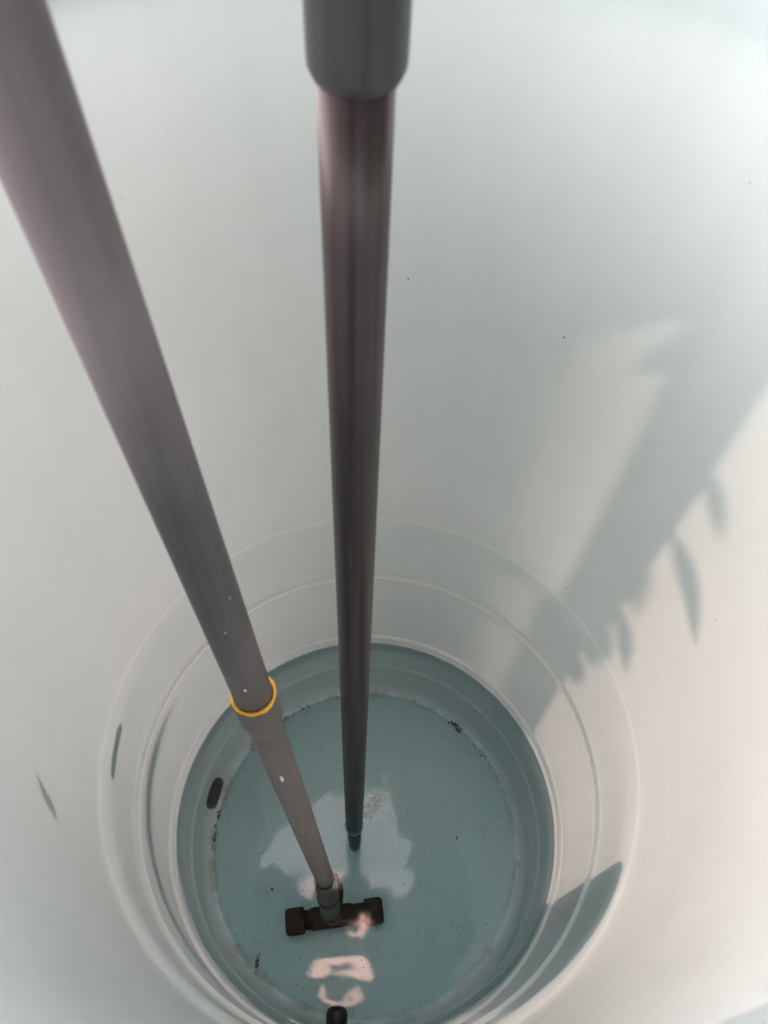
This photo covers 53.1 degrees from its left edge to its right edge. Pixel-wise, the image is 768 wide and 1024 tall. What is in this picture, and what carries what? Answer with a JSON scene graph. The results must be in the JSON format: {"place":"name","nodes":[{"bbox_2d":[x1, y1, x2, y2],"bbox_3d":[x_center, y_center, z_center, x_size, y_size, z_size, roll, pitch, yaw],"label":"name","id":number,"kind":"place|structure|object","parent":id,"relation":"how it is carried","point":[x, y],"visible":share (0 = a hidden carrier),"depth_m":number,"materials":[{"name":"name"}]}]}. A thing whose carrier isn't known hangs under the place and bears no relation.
{"place":"outdoors","nodes":[
{"label":"outdoors","id":0,"kind":"place"},
{"bbox_3d":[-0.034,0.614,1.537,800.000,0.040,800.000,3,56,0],"label":"ground","id":1,"kind":"structure","parent":0,"visible":0},
{"bbox_2d":[0,0,767,1023],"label":"water tank","id":2,"kind":"object","parent":1,"relation":"on","point":[570,610],"visible":0.83,"depth_m":0.91,"materials":[{"name":"plastic"}]},
{"bbox_2d":[0,0,333,888],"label":"grey pipe","id":3,"kind":"object","parent":2,"relation":"attached to","point":[52,180],"visible":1,"depth_m":0.33,"materials":[{"name":"plastic"}]},
{"bbox_2d":[207,777,223,808],"bbox_3d":[-0.376,0.625,1.706,0.032,0.068,0.069,11,57,5],"label":"plug","id":4,"kind":"object","parent":2,"relation":"attached to","point":[214,794],"depth_m":1.68,"materials":[{"name":"black rubber"}]},
{"bbox_2d":[285,870,383,935],"bbox_3d":[-0.102,0.776,1.534,0.201,0.212,0.092,-5,57,-5],"label":"tee fitting","id":5,"kind":"object","parent":2,"relation":"on","point":[331,911],"visible":0.96,"depth_m":1.57,"materials":[{"name":"grey plastic"}]},
{"bbox_2d":[326,1005,347,1023],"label":"capped stub","id":6,"kind":"object","parent":2,"relation":"attached to","point":[336,1014],"visible":1,"depth_m":1.48,"materials":[{"name":"black plastic"}]},
{"bbox_2d":[211,696,496,1001],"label":"dirt specks","id":7,"kind":"object","parent":2,"relation":"on","point":[455,725],"visible":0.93,"depth_m":1.72,"materials":[{"name":"black soil"}]},
{"bbox_2d":[302,0,412,851],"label":"dark pipe","id":8,"kind":"object","parent":2,"relation":"attached to","point":[357,56],"visible":1,"depth_m":0.38,"materials":[{"name":"plastic"}]},
{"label":"water","id":9,"kind":"structure","parent":0,"visible":0},
{"bbox_2d":[314,775,394,888],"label":"foam bubbles","id":10,"kind":"object","parent":9,"relation":"on","point":[375,796],"visible":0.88,"depth_m":1.54}
]}

